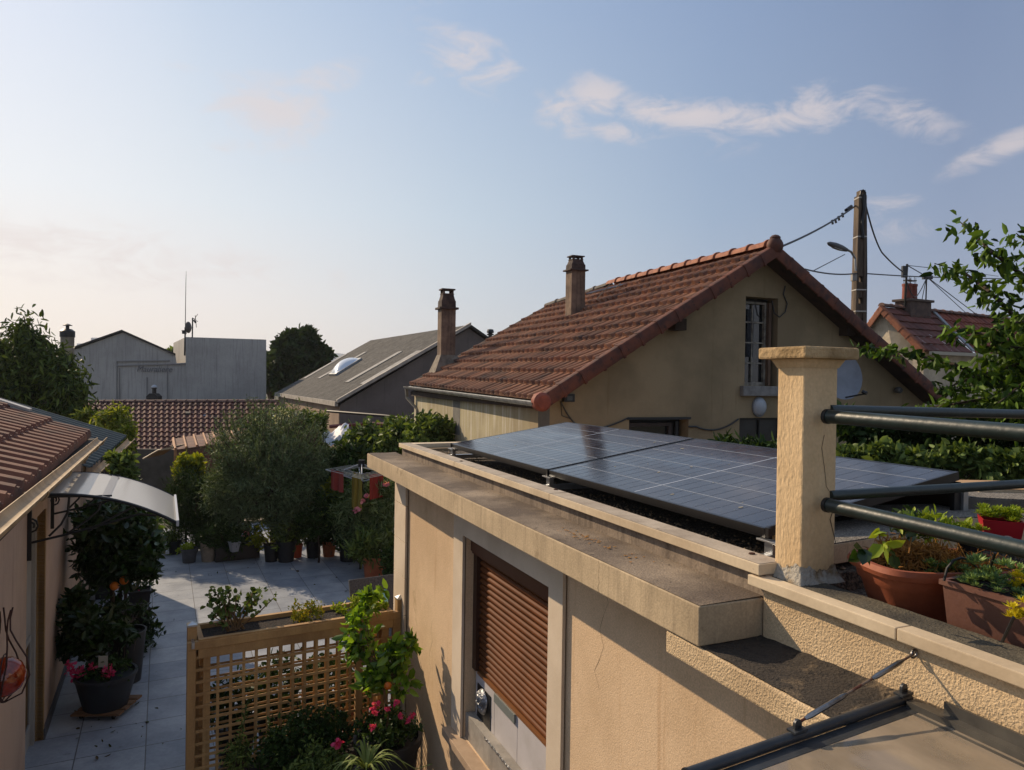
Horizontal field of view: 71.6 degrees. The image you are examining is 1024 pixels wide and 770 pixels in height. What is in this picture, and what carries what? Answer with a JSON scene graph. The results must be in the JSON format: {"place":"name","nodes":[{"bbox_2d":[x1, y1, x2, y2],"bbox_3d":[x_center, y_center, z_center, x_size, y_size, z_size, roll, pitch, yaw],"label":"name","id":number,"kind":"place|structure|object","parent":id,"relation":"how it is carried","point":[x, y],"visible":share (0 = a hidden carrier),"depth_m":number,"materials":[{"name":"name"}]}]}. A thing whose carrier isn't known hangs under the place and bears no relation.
{"place":"outdoors","nodes":[
{"label":"outdoors","id":0,"kind":"place"},
{"bbox_2d":[25,522,392,769],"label":"patio","id":1,"kind":"structure","parent":0,"point":[181,598],"depth_m":8.37,"materials":[{"name":"tile"}]},
{"bbox_2d":[0,398,106,769],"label":"house","id":2,"kind":"structure","parent":1,"relation":"on","point":[42,457],"depth_m":6.47,"materials":[{"name":"beige"}]},
{"bbox_2d":[0,607,30,702],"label":"wall ornament","id":3,"kind":"object","parent":2,"relation":"attached to","point":[13,673],"depth_m":4.17,"materials":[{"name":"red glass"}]},
{"bbox_2d":[25,518,36,754],"bbox_3d":[-4.209,2.220,6.149,0.612,2.148,1.242,1,0,0],"label":"door","id":4,"kind":"structure","parent":2,"relation":"in","point":[31,565],"depth_m":6.47,"materials":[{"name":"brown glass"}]},
{"bbox_2d":[27,472,178,560],"bbox_3d":[-3.619,1.116,6.410,1.086,0.530,1.440,1,0,-26],"label":"door canopy","id":5,"kind":"object","parent":2,"relation":"attached to","point":[153,500],"visible":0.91,"depth_m":6.15,"materials":[{"name":"white"}]},
{"bbox_2d":[1,398,134,593],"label":"lean to","id":6,"kind":"object","parent":1,"relation":"on","point":[91,463],"visible":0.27,"depth_m":11.72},
{"bbox_2d":[54,581,120,667],"bbox_3d":[-4.429,2.677,7.386,0.896,1.222,0.522,1,0,23],"label":"young citrus","id":7,"kind":"object","parent":1,"relation":"on","point":[87,634],"visible":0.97,"depth_m":7.28,"materials":[{"name":"green plant"}]},
{"bbox_2d":[70,695,141,718],"bbox_3d":[-4.079,3.254,7.161,0.460,0.070,0.465,1,0,0],"label":"plant trolley","id":8,"kind":"object","parent":1,"relation":"on","point":[80,713],"visible":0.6,"depth_m":6.99,"materials":[{"name":"brown wood"}]},
{"bbox_2d":[64,646,137,713],"bbox_3d":[-4.079,2.933,7.135,0.583,0.572,0.588,1,0,20],"label":"flower pot","id":9,"kind":"object","parent":8,"relation":"on","point":[103,683],"visible":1,"depth_m":7.01,"materials":[{"name":"black plastic"}]},
{"bbox_2d":[63,499,171,656],"bbox_3d":[-4.474,2.251,8.067,1.400,2.018,1.050,1,0,0],"label":"orange tree","id":10,"kind":"object","parent":1,"relation":"on","point":[125,552],"visible":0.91,"depth_m":7.83,"materials":[{"name":"green plant"}]},
{"bbox_2d":[102,448,141,599],"bbox_3d":[-5.397,2.059,9.783,0.624,2.383,0.556,1,0,0],"label":"shrub","id":11,"kind":"object","parent":1,"relation":"on","point":[120,462],"visible":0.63,"depth_m":9.72,"materials":[{"name":"green plant"}]},
{"bbox_2d":[108,624,146,683],"bbox_3d":[-4.276,3.001,7.885,0.400,0.560,0.400,1,0,0],"label":"tall planter","id":12,"kind":"object","parent":1,"relation":"on","point":[136,654],"visible":0.26,"depth_m":7.81,"materials":[{"name":"plastic"}]},
{"bbox_2d":[99,595,149,658],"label":"trailing shrub","id":13,"kind":"object","parent":12,"relation":"in","point":[127,631],"visible":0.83,"depth_m":7.91,"materials":[{"name":"green plant"}]},
{"bbox_2d":[99,579,157,618],"bbox_3d":[-5.280,2.885,9.821,0.800,0.814,0.606,0,1,-44],"label":"plant pot","id":14,"kind":"object","parent":1,"relation":"on","point":[139,593],"visible":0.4,"depth_m":9.73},
{"bbox_2d":[107,600,166,654],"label":"potted plant","id":15,"kind":"object","parent":1,"relation":"on","point":[150,623],"visible":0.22,"depth_m":8.79,"materials":[{"name":"plant"}]},
{"bbox_2d":[161,527,186,554],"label":"potted plant","id":16,"kind":"object","parent":1,"relation":"on","point":[172,540],"visible":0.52,"depth_m":13.45,"materials":[{"name":"green plant"}]},
{"bbox_2d":[175,541,197,563],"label":"potted plant","id":17,"kind":"object","parent":1,"relation":"on","point":[187,550],"visible":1,"depth_m":12.83,"materials":[{"name":"grey plant"}]},
{"bbox_2d":[170,449,207,542],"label":"shrub","id":18,"kind":"object","parent":1,"relation":"on","point":[196,458],"visible":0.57,"depth_m":14.16,"materials":[{"name":"green plant"}]},
{"bbox_2d":[185,621,197,760],"bbox_3d":[-2.506,2.591,5.554,0.074,1.467,0.157,1,0,-29],"label":"trellis post","id":19,"kind":"object","parent":1,"relation":"on","point":[192,631],"visible":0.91,"depth_m":5.56,"materials":[{"name":"brown wood"}]},
{"bbox_2d":[185,610,400,769],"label":"trellis","id":20,"kind":"object","parent":19,"relation":"attached to","point":[191,695],"visible":0.59,"depth_m":5.75,"materials":[{"name":"brown wood"}]},
{"bbox_2d":[158,456,240,552],"bbox_3d":[-6.059,2.303,13.940,1.754,1.865,1.621,1,0,0],"label":"rosemary","id":21,"kind":"object","parent":1,"relation":"on","point":[184,489],"visible":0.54,"depth_m":13.61,"materials":[{"name":"green plant"}]},
{"bbox_2d":[188,526,214,561],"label":"potted plant","id":22,"kind":"object","parent":1,"relation":"on","point":[207,554],"visible":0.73,"depth_m":12.91,"materials":[{"name":"grey plant"}]},
{"bbox_2d":[199,511,248,559],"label":"shrub","id":23,"kind":"object","parent":1,"relation":"on","point":[225,535],"visible":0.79,"depth_m":12.91,"materials":[{"name":"green plant"}]},
{"bbox_2d":[214,523,259,562],"bbox_3d":[-5.135,2.894,13.225,0.872,0.675,0.421,1,0,-31],"label":"trough planter","id":24,"kind":"object","parent":1,"relation":"on","point":[250,552],"visible":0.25,"depth_m":13.15,"materials":[{"name":"black plastic"}]},
{"bbox_2d":[210,664,271,767],"bbox_3d":[-2.437,2.900,6.308,0.732,0.840,0.671,1,0,0],"label":"potted plant","id":25,"kind":"object","parent":1,"relation":"on","point":[226,705],"visible":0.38,"depth_m":6.21,"materials":[{"name":"green plant"}]},
{"bbox_2d":[245,515,277,561],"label":"potted plant","id":26,"kind":"object","parent":1,"relation":"on","point":[262,541],"visible":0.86,"depth_m":13.02,"materials":[{"name":"green plant"}]},
{"bbox_2d":[192,394,340,542],"bbox_3d":[-4.571,1.705,13.260,2.702,3.114,2.338,1,0,0],"label":"olive tree","id":27,"kind":"object","parent":1,"relation":"on","point":[239,482],"visible":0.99,"depth_m":12.89,"materials":[{"name":"green plant"}]},
{"bbox_2d":[235,647,319,751],"bbox_3d":[-2.198,2.882,6.503,0.667,0.879,0.756,1,1,41],"label":"potted plant","id":28,"kind":"object","parent":1,"relation":"on","point":[275,684],"visible":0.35,"depth_m":6.42,"materials":[{"name":"green plant"}]},
{"bbox_2d":[268,506,299,562],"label":"potted plant","id":29,"kind":"object","parent":1,"relation":"on","point":[285,548],"visible":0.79,"depth_m":12.98,"materials":[{"name":"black plant"}]},
{"bbox_2d":[222,739,356,769],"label":"raised bed","id":30,"kind":"object","parent":1,"relation":"on","point":[348,751],"visible":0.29,"depth_m":5.75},
{"bbox_2d":[216,735,256,769],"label":"plant","id":31,"kind":"object","parent":30,"relation":"on","point":[240,764],"visible":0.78,"depth_m":5.36,"materials":[{"name":"green plant"}]},
{"bbox_2d":[227,700,249,769],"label":"tall weed","id":32,"kind":"object","parent":30,"relation":"on","point":[241,736],"visible":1,"depth_m":5.26,"materials":[{"name":"green plant"}]},
{"bbox_2d":[249,699,322,769],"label":"bush","id":33,"kind":"object","parent":30,"relation":"on","point":[280,748],"visible":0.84,"depth_m":5.41,"materials":[{"name":"green plant"}]},
{"bbox_2d":[283,734,354,769],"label":"plant","id":34,"kind":"object","parent":30,"relation":"on","point":[320,759],"visible":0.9,"depth_m":5.15,"materials":[{"name":"green plant"}]},
{"bbox_2d":[296,700,357,753],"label":"bush","id":35,"kind":"object","parent":30,"relation":"on","point":[329,728],"visible":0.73,"depth_m":5.54,"materials":[{"name":"green plant"}]},
{"bbox_2d":[255,400,333,471],"bbox_3d":[-4.654,1.770,14.946,1.874,2.925,1.292,1,0,0],"label":"white oleander","id":36,"kind":"object","parent":1,"relation":"on","point":[323,417],"visible":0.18,"depth_m":14.87,"materials":[{"name":"green plant"}]},
{"bbox_2d":[323,423,348,445],"bbox_3d":[-3.759,1.032,15.058,0.582,0.378,1.674,1,0,-13],"label":"white tarp","id":37,"kind":"object","parent":36,"relation":"attached to","point":[337,433],"visible":0.62,"depth_m":15.16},
{"bbox_2d":[197,601,392,769],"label":"planter box","id":38,"kind":"object","parent":1,"relation":"on","point":[257,624],"visible":0.52,"depth_m":5.86,"materials":[{"name":"brown wood"}]},
{"bbox_2d":[200,585,277,631],"bbox_3d":[-2.249,1.843,5.861,0.594,0.375,0.290,1,0,-22],"label":"geranium","id":39,"kind":"object","parent":38,"relation":"in","point":[227,611],"visible":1,"depth_m":5.83,"materials":[{"name":"green plant"}]},
{"bbox_2d":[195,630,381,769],"bbox_3d":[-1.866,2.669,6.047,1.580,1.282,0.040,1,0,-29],"label":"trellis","id":40,"kind":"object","parent":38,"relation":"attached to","point":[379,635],"visible":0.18,"depth_m":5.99,"materials":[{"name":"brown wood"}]},
{"bbox_2d":[287,598,324,622],"bbox_3d":[-1.780,1.964,6.115,0.296,0.251,0.314,1,0,-36],"label":"stonecrop","id":41,"kind":"object","parent":38,"relation":"in","point":[304,614],"visible":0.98,"depth_m":6.09,"materials":[{"name":"plant"}]},
{"bbox_2d":[330,594,388,615],"bbox_3d":[-1.357,1.975,6.348,0.523,0.246,0.359,1,0,0],"label":"stonecrop","id":42,"kind":"object","parent":38,"relation":"in","point":[383,605],"visible":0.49,"depth_m":6.31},
{"bbox_2d":[298,535,322,558],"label":"potted plant","id":43,"kind":"object","parent":1,"relation":"on","point":[312,550],"visible":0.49,"depth_m":13.30,"materials":[{"name":"grey plant"}]},
{"bbox_2d":[285,651,345,719],"bbox_3d":[-1.794,2.903,6.697,0.651,0.848,0.637,1,1,44],"label":"potted plant","id":44,"kind":"object","parent":1,"relation":"on","point":[320,676],"visible":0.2,"depth_m":6.62,"materials":[{"name":"green plant"}]},
{"bbox_2d":[292,483,340,562],"bbox_3d":[-3.489,2.532,13.030,1.024,1.453,0.921,1,0,29],"label":"shrub","id":45,"kind":"object","parent":1,"relation":"on","point":[321,529],"visible":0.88,"depth_m":12.90,"materials":[{"name":"green plant"}]},
{"bbox_2d":[319,471,364,526],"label":"shrub","id":46,"kind":"object","parent":1,"relation":"on","point":[339,494],"visible":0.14,"depth_m":12.95,"materials":[{"name":"green plant"}]},
{"bbox_2d":[318,434,372,488],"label":"laurel bush","id":47,"kind":"object","parent":1,"relation":"on","point":[345,459],"visible":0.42,"depth_m":13.56,"materials":[{"name":"green plant"}]},
{"bbox_2d":[331,659,369,737],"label":"potted plant","id":48,"kind":"object","parent":1,"relation":"on","point":[343,671],"visible":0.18,"depth_m":6.69,"materials":[{"name":"green plant"}]},
{"bbox_2d":[326,460,383,568],"bbox_3d":[-2.768,2.300,12.623,1.128,1.941,1.946,1,1,-40],"label":"clothes dryer","id":49,"kind":"object","parent":1,"relation":"on","point":[360,465],"visible":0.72,"depth_m":12.54,"materials":[{"name":"metal"}]},
{"bbox_2d":[331,469,343,492],"bbox_3d":[-3.004,1.644,12.187,0.401,0.359,0.068,1,1,43],"label":"hanging cloth","id":50,"kind":"object","parent":49,"relation":"hanging from","point":[336,481],"visible":0.99,"depth_m":12.19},
{"bbox_2d":[352,472,361,510],"bbox_3d":[-2.658,1.815,12.156,0.329,0.635,0.068,1,1,43],"label":"hanging cloth","id":51,"kind":"object","parent":49,"relation":"hanging from","point":[356,490],"visible":0.91,"depth_m":12.15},
{"bbox_2d":[370,473,382,499],"bbox_3d":[-2.340,1.735,12.193,0.054,0.423,0.385,1,0,26],"label":"hanging cloth","id":52,"kind":"object","parent":49,"relation":"hanging from","point":[374,493],"visible":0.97,"depth_m":12.15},
{"bbox_2d":[324,474,394,551],"bbox_3d":[-2.534,2.404,12.658,1.905,1.764,1.341,1,0,26],"label":"pink oleander","id":53,"kind":"object","parent":1,"relation":"on","point":[380,511],"visible":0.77,"depth_m":12.34,"materials":[{"name":"green plant"}]},
{"bbox_2d":[336,416,385,476],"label":"laurel bush","id":54,"kind":"object","parent":1,"relation":"on","point":[365,433],"visible":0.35,"depth_m":13.93,"materials":[{"name":"green plant"}]},
{"bbox_2d":[339,523,394,577],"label":"potted plant","id":55,"kind":"object","parent":1,"relation":"on","point":[368,558],"visible":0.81,"depth_m":11.82,"materials":[{"name":"green plant"}]},
{"bbox_2d":[379,545,393,575],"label":"potted plant","id":56,"kind":"object","parent":1,"relation":"on","point":[387,559],"visible":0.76,"depth_m":11.32,"materials":[{"name":"green plant"}]},
{"bbox_2d":[365,412,415,454],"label":"laurel bush","id":57,"kind":"object","parent":1,"relation":"on","point":[389,438],"visible":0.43,"depth_m":13.50,"materials":[{"name":"green plant"}]},
{"bbox_2d":[399,409,455,448],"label":"laurel bush","id":58,"kind":"object","parent":1,"relation":"on","point":[431,427],"visible":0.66,"depth_m":12.81,"materials":[{"name":"green plant"}]},
{"bbox_2d":[403,234,946,446],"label":"gable house","id":59,"kind":"structure","parent":1,"relation":"on","point":[673,349],"depth_m":10.98,"materials":[{"name":"paint"}]},
{"bbox_2d":[429,288,458,372],"bbox_3d":[-1.486,-1.054,15.827,0.640,2.157,0.560,1,0,-22],"label":"chimney","id":60,"kind":"object","parent":59,"relation":"on","point":[446,308],"visible":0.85,"depth_m":15.68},
{"bbox_2d":[563,255,588,315],"bbox_3d":[1.254,-1.773,14.082,0.399,1.557,0.348,1,0,-22],"label":"chimney","id":61,"kind":"object","parent":59,"relation":"on","point":[575,270],"visible":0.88,"depth_m":13.97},
{"bbox_2d":[627,417,690,435],"bbox_3d":[2.093,0.931,10.416,1.323,0.930,0.342,1,0,-22],"label":"window","id":62,"kind":"structure","parent":59,"relation":"in","point":[659,425],"depth_m":10.49,"materials":[{"name":"glass"}]},
{"bbox_2d":[739,418,777,444],"bbox_3d":[3.863,0.934,11.232,0.952,0.849,0.510,1,0,0],"label":"window","id":63,"kind":"structure","parent":59,"relation":"in","point":[750,426],"depth_m":11.19,"materials":[{"name":"glass"}]},
{"bbox_2d":[740,299,777,395],"bbox_3d":[3.842,-0.596,11.106,0.813,1.528,0.340,1,0,-22],"label":"window","id":64,"kind":"structure","parent":59,"relation":"in","point":[758,312],"depth_m":11.17,"materials":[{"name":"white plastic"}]},
{"bbox_2d":[752,397,766,416],"bbox_3d":[3.843,0.338,10.976,0.262,0.314,0.106,1,0,-22],"label":"wall lamp","id":65,"kind":"object","parent":59,"relation":"attached to","point":[759,406],"visible":1,"depth_m":10.95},
{"bbox_2d":[837,360,867,399],"bbox_3d":[5.168,-0.166,11.112,0.822,0.783,0.562,1,0,37],"label":"satellite dish","id":66,"kind":"object","parent":59,"relation":"attached to","point":[849,378],"visible":0.46,"depth_m":11.13,"materials":[{"name":"metal"}]},
{"bbox_2d":[367,442,1023,769],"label":"flat roofed house","id":67,"kind":"structure","parent":1,"relation":"on","point":[576,629],"depth_m":3.12,"materials":[{"name":"paint"}]},
{"bbox_2d":[448,443,481,457],"bbox_3d":[0.003,0.486,5.987,1.250,0.231,0.100,1,0,-24],"label":"panel mount","id":68,"kind":"object","parent":67,"relation":"on","point":[453,452],"visible":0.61,"depth_m":5.79,"materials":[{"name":"metal"}]},
{"bbox_2d":[452,422,692,474],"bbox_3d":[0.344,0.429,5.205,1.070,0.201,1.735,1,0,-24],"label":"solar panel","id":69,"kind":"object","parent":68,"relation":"on","point":[540,450],"visible":0.99,"depth_m":4.99,"materials":[{"name":"blue glass"}]},
{"bbox_2d":[465,541,548,769],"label":"window","id":70,"kind":"structure","parent":67,"relation":"in","point":[507,729],"depth_m":4.40,"materials":[{"name":"metal"}]},
{"bbox_2d":[542,469,588,489],"bbox_3d":[0.706,0.507,4.395,1.250,0.231,0.100,1,0,-24],"label":"panel mount","id":71,"kind":"object","parent":67,"relation":"on","point":[550,481],"visible":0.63,"depth_m":4.20,"materials":[{"name":"metal"}]},
{"bbox_2d":[759,346,858,585],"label":"pillar","id":72,"kind":"structure","parent":67,"relation":"on","point":[806,450],"depth_m":2.29,"materials":[{"name":"stone"}]},
{"bbox_2d":[820,409,1023,557],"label":"railing","id":73,"kind":"object","parent":72,"relation":"attached to","point":[977,538],"visible":1,"depth_m":1.93,"materials":[{"name":"grey metal"}]},
{"bbox_2d":[830,405,1023,499],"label":"railing","id":74,"kind":"object","parent":72,"relation":"attached to","point":[867,493],"visible":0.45,"depth_m":2.48,"materials":[{"name":"metal"}]},
{"bbox_2d":[772,519,931,563],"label":"roof kerb","id":75,"kind":"structure","parent":67,"relation":"on","point":[849,534],"depth_m":2.65,"materials":[{"name":"concrete"}]},
{"bbox_2d":[681,649,1023,769],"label":"glass canopy","id":76,"kind":"object","parent":67,"relation":"attached to","point":[910,733],"visible":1,"depth_m":1.64,"materials":[{"name":"glass"}]},
{"bbox_2d":[756,492,968,557],"bbox_3d":[1.420,0.529,2.776,1.250,0.231,0.100,1,0,-24],"label":"panel mount","id":77,"kind":"object","parent":67,"relation":"on","point":[769,547],"visible":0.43,"depth_m":2.57,"materials":[{"name":"metal"}]},
{"bbox_2d":[549,438,958,537],"bbox_3d":[1.056,0.451,3.590,1.070,0.201,1.735,1,0,-24],"label":"solar panel","id":78,"kind":"object","parent":77,"relation":"on","point":[730,485],"visible":0.83,"depth_m":3.37,"materials":[{"name":"blue glass"}]},
{"bbox_2d":[842,481,960,516],"bbox_3d":[1.201,0.521,4.603,0.081,0.260,3.529,1,0,-23],"label":"wind deflector","id":79,"kind":"object","parent":77,"relation":"attached to","point":[952,501],"visible":0.07,"depth_m":3.11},
{"bbox_2d":[847,528,1021,622],"bbox_3d":[1.205,0.561,2.151,0.658,0.314,0.346,1,0,-15],"label":"terracotta planter","id":80,"kind":"object","parent":67,"relation":"on","point":[890,571],"visible":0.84,"depth_m":2.06,"materials":[{"name":"ceramic"}]},
{"bbox_2d":[889,504,972,543],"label":"trailing plant","id":81,"kind":"object","parent":80,"relation":"on","point":[910,511],"visible":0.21,"depth_m":2.31,"materials":[{"name":"green plant"}]},
{"bbox_2d":[957,520,990,554],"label":"succulent","id":82,"kind":"object","parent":80,"relation":"on","point":[978,527],"visible":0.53,"depth_m":2.22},
{"bbox_2d":[871,504,1023,548],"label":"roof kerb","id":83,"kind":"structure","parent":67,"relation":"on","point":[961,515],"depth_m":2.94,"materials":[{"name":"concrete"}]},
{"bbox_2d":[922,552,1023,648],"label":"trough planter","id":84,"kind":"object","parent":67,"relation":"on","point":[984,601],"visible":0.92,"depth_m":1.87,"materials":[{"name":"ceramic"}]},
{"bbox_2d":[968,492,1023,509],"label":"roof kerb","id":85,"kind":"structure","parent":67,"relation":"on","point":[999,499],"depth_m":3.01,"materials":[{"name":"concrete"}]},
{"bbox_2d":[972,502,1023,550],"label":"red pot","id":86,"kind":"object","parent":67,"relation":"on","point":[1008,522],"visible":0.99,"depth_m":2.27,"materials":[{"name":"plastic"}]},
{"bbox_2d":[707,428,776,448],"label":"hedge","id":87,"kind":"object","parent":1,"relation":"on","point":[760,441],"visible":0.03,"depth_m":6.80,"materials":[{"name":"green plant"}]},
{"bbox_2d":[836,435,1023,480],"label":"hedge","id":88,"kind":"object","parent":1,"relation":"on","point":[992,462],"visible":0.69,"depth_m":5.58,"materials":[{"name":"green plant"}]},
{"bbox_2d":[836,400,1023,479],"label":"tall hedge","id":89,"kind":"object","parent":1,"relation":"on","point":[859,435],"visible":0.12,"depth_m":7.08,"materials":[{"name":"green plant"}]},
{"bbox_2d":[850,209,1023,446],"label":"cherry tree","id":90,"kind":"object","parent":1,"relation":"on","point":[1005,376],"visible":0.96,"depth_m":5.99,"materials":[{"name":"green plant"}]},
{"bbox_3d":[-0.947,3.230,5.373,0.400,0.236,0.400,1,0,0],"label":"pot stand","id":91,"kind":"object","parent":1,"relation":"on","visible":0},
{"bbox_2d":[348,699,423,769],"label":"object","id":92,"kind":"object","parent":91,"relation":"on","point":[403,736],"visible":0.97,"depth_m":5.27,"materials":[{"name":"green plant"}]},
{"bbox_2d":[331,578,423,727],"bbox_3d":[-1.048,2.128,5.539,0.773,1.128,0.514,1,0,0],"label":"young orange tree","id":93,"kind":"object","parent":92,"relation":"in","point":[386,665],"visible":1,"depth_m":5.46,"materials":[{"name":"green plant"}]},
{"bbox_2d":[325,735,430,769],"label":"spider plant","id":94,"kind":"object","parent":92,"relation":"on","point":[366,758],"visible":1,"depth_m":4.98,"materials":[{"name":"green plant"}]},
{"bbox_2d":[104,394,390,528],"bbox_3d":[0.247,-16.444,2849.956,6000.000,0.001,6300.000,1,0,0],"label":"ground","id":95,"kind":"structure","parent":0,"point":[221,514],"depth_m":16.92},
{"bbox_2d":[0,304,101,420],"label":"peach tree","id":96,"kind":"object","parent":95,"relation":"on","point":[40,371],"visible":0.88,"depth_m":16.48,"materials":[{"name":"green plant"}]},
{"bbox_2d":[60,324,74,362],"bbox_3d":[-13.776,-0.617,21.998,0.420,2.570,0.420,1,0,0],"label":"round chimney","id":97,"kind":"object","parent":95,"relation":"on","point":[67,333],"visible":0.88,"depth_m":21.86,"materials":[{"name":"metal"}]},
{"bbox_2d":[69,399,142,473],"bbox_3d":[-8.324,1.728,14.608,2.044,2.934,1.026,1,1,38],"label":"peach tree","id":98,"kind":"object","parent":95,"relation":"on","point":[114,419],"visible":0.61,"depth_m":14.34,"materials":[{"name":"green plant"}]},
{"bbox_2d":[74,330,265,446],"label":"grey building","id":99,"kind":"structure","parent":95,"relation":"on","point":[126,365],"depth_m":30.99,"materials":[{"name":"paint"}]},
{"bbox_2d":[85,399,278,462],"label":"long red roof","id":100,"kind":"structure","parent":95,"relation":"on","point":[197,415],"depth_m":26.59,"materials":[{"name":"tile"}]},
{"bbox_2d":[112,448,265,489],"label":"garden wall","id":101,"kind":"structure","parent":95,"relation":"on","point":[154,468],"depth_m":19.52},
{"bbox_2d":[172,428,244,513],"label":"garden shed","id":102,"kind":"structure","parent":95,"relation":"on","point":[196,443],"depth_m":17.64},
{"bbox_2d":[266,323,337,395],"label":"dark tree","id":103,"kind":"object","parent":95,"relation":"on","point":[296,354],"visible":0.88,"depth_m":41.14,"materials":[{"name":"green plant"}]},
{"bbox_2d":[274,323,489,479],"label":"warehouse","id":104,"kind":"structure","parent":95,"relation":"on","point":[374,376],"depth_m":21.88,"materials":[{"name":"stone"}]},
{"bbox_2d":[851,189,866,322],"bbox_3d":[6.805,-0.211,13.979,0.307,7.232,0.250,1,0,0],"label":"utility pole","id":105,"kind":"object","parent":95,"relation":"on","point":[859,298],"visible":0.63,"depth_m":13.90,"materials":[{"name":"wood"}]},
{"bbox_2d":[867,303,1017,438],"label":"stone house","id":106,"kind":"structure","parent":95,"relation":"on","point":[892,324],"depth_m":21.93,"materials":[{"name":"brown tile"}]},
{"bbox_2d":[892,277,934,317],"bbox_3d":[12.783,-2.775,22.632,1.244,1.290,0.591,1,0,-26],"label":"brick chimney","id":107,"kind":"object","parent":106,"relation":"on","point":[921,308],"visible":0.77,"depth_m":22.42,"materials":[{"name":"brick"}]},
{"bbox_2d":[349,574,393,668],"bbox_3d":[-1.522,2.814,8.266,0.580,1.011,0.687,1,0,-30],"label":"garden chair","id":108,"kind":"object","parent":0,"point":[355,585],"visible":0.12,"depth_m":8.50,"materials":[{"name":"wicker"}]},
{"bbox_2d":[0,0,1023,353],"label":"sky","id":109,"kind":"structure","parent":0,"point":[334,166],"materials":[{"name":"blue"}]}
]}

